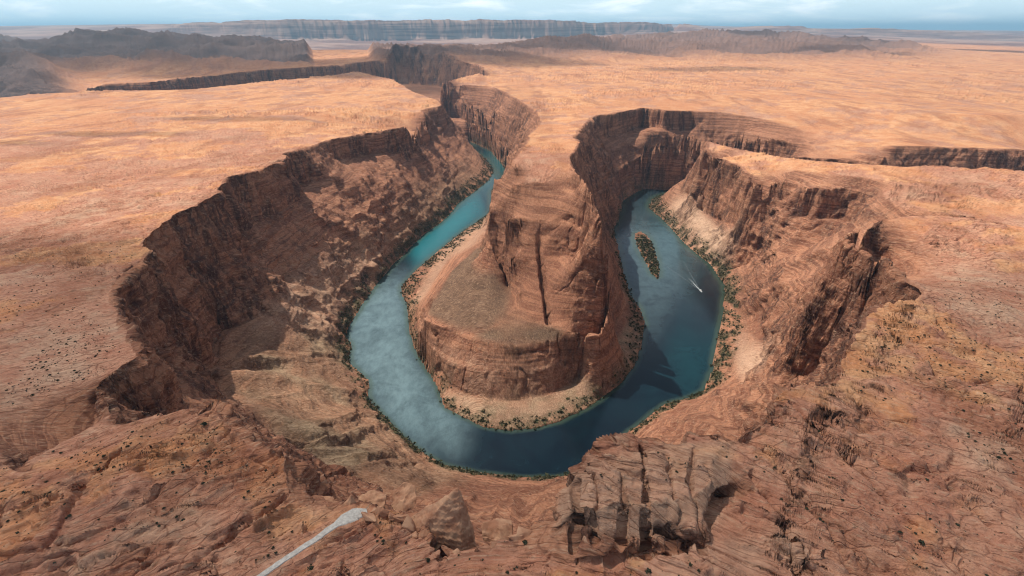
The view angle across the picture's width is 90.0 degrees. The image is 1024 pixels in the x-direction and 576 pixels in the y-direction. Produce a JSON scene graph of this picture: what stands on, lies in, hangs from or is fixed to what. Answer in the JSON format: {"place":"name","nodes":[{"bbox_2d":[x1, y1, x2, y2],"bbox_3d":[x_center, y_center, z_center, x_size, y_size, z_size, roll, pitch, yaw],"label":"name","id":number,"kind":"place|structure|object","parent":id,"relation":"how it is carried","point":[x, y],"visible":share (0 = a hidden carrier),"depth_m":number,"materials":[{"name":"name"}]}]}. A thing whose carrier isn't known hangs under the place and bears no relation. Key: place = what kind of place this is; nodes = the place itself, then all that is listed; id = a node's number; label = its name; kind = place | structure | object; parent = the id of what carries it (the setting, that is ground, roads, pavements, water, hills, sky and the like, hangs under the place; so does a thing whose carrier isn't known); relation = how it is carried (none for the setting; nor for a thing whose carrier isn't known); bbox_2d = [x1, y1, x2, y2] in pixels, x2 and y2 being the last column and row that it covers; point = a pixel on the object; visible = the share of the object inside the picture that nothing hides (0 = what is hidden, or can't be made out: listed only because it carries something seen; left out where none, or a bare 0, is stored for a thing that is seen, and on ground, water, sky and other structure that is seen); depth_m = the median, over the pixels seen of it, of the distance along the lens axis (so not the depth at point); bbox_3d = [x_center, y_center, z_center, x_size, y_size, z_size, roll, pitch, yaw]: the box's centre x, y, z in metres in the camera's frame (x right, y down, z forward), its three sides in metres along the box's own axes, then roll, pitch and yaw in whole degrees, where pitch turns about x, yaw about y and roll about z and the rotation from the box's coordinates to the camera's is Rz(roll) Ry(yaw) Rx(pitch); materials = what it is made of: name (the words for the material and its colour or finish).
{"place":"outdoors","nodes":[
{"label":"outdoors","id":0,"kind":"place"},
{"bbox_2d":[0,27,300,80],"bbox_3d":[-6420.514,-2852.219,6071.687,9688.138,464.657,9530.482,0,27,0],"label":"hills","id":1,"kind":"structure","parent":0,"point":[116,52],"depth_m":4778.11,"materials":[{"name":"stone"}]},
{"bbox_2d":[0,63,1023,575],"bbox_3d":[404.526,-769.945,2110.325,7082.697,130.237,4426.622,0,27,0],"label":"plateau","id":2,"kind":"structure","parent":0,"point":[84,171],"depth_m":354.71,"materials":[{"name":"stone"}]},
{"bbox_2d":[257,508,366,575],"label":"path","id":3,"kind":"structure","parent":2,"relation":"on","point":[352,515],"depth_m":255.06,"materials":[{"name":"grey concrete"}]},
{"bbox_2d":[322,496,338,502],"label":"boulder","id":4,"kind":"object","parent":2,"relation":"on","point":[329,498],"visible":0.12,"depth_m":288.57,"materials":[{"name":"brown stone"}]},
{"bbox_2d":[343,495,355,504],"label":"boulder","id":5,"kind":"object","parent":2,"relation":"on","point":[350,500],"visible":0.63,"depth_m":277.84,"materials":[{"name":"brown stone"}]},
{"bbox_2d":[361,511,375,521],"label":"boulder","id":6,"kind":"object","parent":2,"relation":"on","point":[370,517],"visible":1,"depth_m":265.05,"materials":[{"name":"brown stone"}]},
{"bbox_2d":[358,490,386,507],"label":"boulder","id":7,"kind":"object","parent":2,"relation":"on","point":[375,497],"visible":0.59,"depth_m":298.34,"materials":[{"name":"brown stone"}]},
{"bbox_2d":[374,506,389,517],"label":"boulder","id":8,"kind":"object","parent":2,"relation":"on","point":[382,512],"visible":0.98,"depth_m":270.59,"materials":[{"name":"brown stone"}]},
{"bbox_2d":[388,512,394,520],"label":"boulder","id":9,"kind":"object","parent":2,"relation":"on","point":[390,515],"visible":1,"depth_m":269.41,"materials":[{"name":"brown stone"}]},
{"bbox_2d":[393,514,408,521],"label":"boulder","id":10,"kind":"object","parent":2,"relation":"on","point":[398,518],"visible":0.8,"depth_m":268.93,"materials":[{"name":"brown stone"}]},
{"bbox_2d":[391,482,416,511],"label":"boulder","id":11,"kind":"object","parent":2,"relation":"on","point":[404,496],"visible":0.91,"depth_m":296.30,"materials":[{"name":"brown stone"}]},
{"bbox_2d":[402,516,415,531],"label":"boulder","id":12,"kind":"object","parent":2,"relation":"on","point":[408,524],"visible":0.96,"depth_m":264.91,"materials":[{"name":"brown stone"}]},
{"bbox_2d":[411,531,417,538],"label":"boulder","id":13,"kind":"object","parent":2,"relation":"on","point":[414,535],"visible":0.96,"depth_m":261.62,"materials":[{"name":"brown stone"}]},
{"bbox_2d":[418,529,427,538],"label":"boulder","id":14,"kind":"object","parent":2,"relation":"on","point":[422,534],"visible":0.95,"depth_m":261.30,"materials":[{"name":"brown stone"}]},
{"bbox_2d":[433,543,442,550],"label":"boulder","id":15,"kind":"object","parent":2,"relation":"on","point":[437,546],"visible":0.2,"depth_m":265.54,"materials":[{"name":"brown stone"}]},
{"bbox_2d":[411,488,476,550],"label":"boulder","id":16,"kind":"object","parent":2,"relation":"on","point":[446,518],"visible":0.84,"depth_m":265.35,"materials":[{"name":"brown stone"}]},
{"bbox_2d":[452,548,460,553],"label":"boulder","id":17,"kind":"object","parent":2,"relation":"on","point":[456,551],"visible":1,"depth_m":248.65,"materials":[{"name":"brown stone"}]},
{"bbox_2d":[482,518,512,541],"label":"boulder","id":18,"kind":"object","parent":2,"relation":"on","point":[495,529],"visible":0.84,"depth_m":282.86,"materials":[{"name":"brown stone"}]},
{"bbox_2d":[0,243,1023,575],"bbox_3d":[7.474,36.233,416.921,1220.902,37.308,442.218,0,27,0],"label":"scrub","id":19,"kind":"object","parent":2,"relation":"on","point":[592,479],"visible":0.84,"depth_m":367.45,"materials":[{"name":"green plant"}]},
{"bbox_2d":[507,534,523,541],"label":"boulder","id":20,"kind":"object","parent":2,"relation":"on","point":[514,538],"visible":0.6,"depth_m":252.41,"materials":[{"name":"brown stone"}]},
{"bbox_2d":[516,526,532,539],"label":"boulder","id":21,"kind":"object","parent":2,"relation":"on","point":[525,532],"visible":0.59,"depth_m":253.93,"materials":[{"name":"brown stone"}]},
{"bbox_2d":[0,62,1023,560],"bbox_3d":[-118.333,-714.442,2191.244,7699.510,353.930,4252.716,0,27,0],"label":"canyon wall","id":22,"kind":"structure","parent":0,"point":[234,296],"depth_m":830.41,"materials":[{"name":"stone"}]},
{"bbox_2d":[335,155,743,480],"bbox_3d":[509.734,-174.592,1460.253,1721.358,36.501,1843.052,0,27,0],"label":"riverside brush","id":23,"kind":"object","parent":22,"relation":"on","point":[699,393],"visible":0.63,"depth_m":989.57,"materials":[{"name":"green plant"}]},
{"bbox_2d":[0,24,1023,95],"bbox_3d":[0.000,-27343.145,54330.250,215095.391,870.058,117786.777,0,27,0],"label":"desert plain","id":24,"kind":"structure","parent":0,"point":[426,68],"depth_m":4909.81,"materials":[{"name":"brown sand"}]},
{"bbox_2d":[0,0,1023,30],"label":"sky","id":25,"kind":"structure","parent":0,"point":[995,15],"materials":[{"name":"blue"}]},
{"bbox_2d":[402,125,643,429],"bbox_3d":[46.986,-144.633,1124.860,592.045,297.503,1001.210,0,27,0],"label":"butte","id":26,"kind":"object","parent":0,"point":[522,310],"visible":0.99,"depth_m":866.23,"materials":[{"name":"stone"}]},
{"bbox_2d":[346,141,725,476],"bbox_3d":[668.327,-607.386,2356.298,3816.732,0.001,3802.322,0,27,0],"label":"river","id":27,"kind":"structure","parent":0,"point":[682,314],"depth_m":909.17,"materials":[{"name":"liquid"}]},
{"bbox_2d":[635,232,658,276],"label":"island","id":28,"kind":"structure","parent":27,"relation":"in","point":[638,233],"depth_m":1359.98,"materials":[{"name":"stone"}]},
{"bbox_2d":[636,239,659,278],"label":"island brush","id":29,"kind":"object","parent":28,"relation":"on","point":[652,265],"visible":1,"depth_m":1303.90,"materials":[{"name":"green plant"}]},
{"bbox_2d":[167,19,1023,46],"bbox_3d":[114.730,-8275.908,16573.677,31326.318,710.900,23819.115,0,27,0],"label":"mesa","id":30,"kind":"structure","parent":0,"point":[311,32],"depth_m":14700.41,"materials":[{"name":"stone"}]},
{"bbox_2d":[699,26,1023,43],"bbox_3d":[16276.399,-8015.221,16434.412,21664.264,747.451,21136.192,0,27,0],"label":"mesa","id":31,"kind":"structure","parent":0,"point":[880,33],"depth_m":17635.49,"materials":[{"name":"stone"}]}
]}

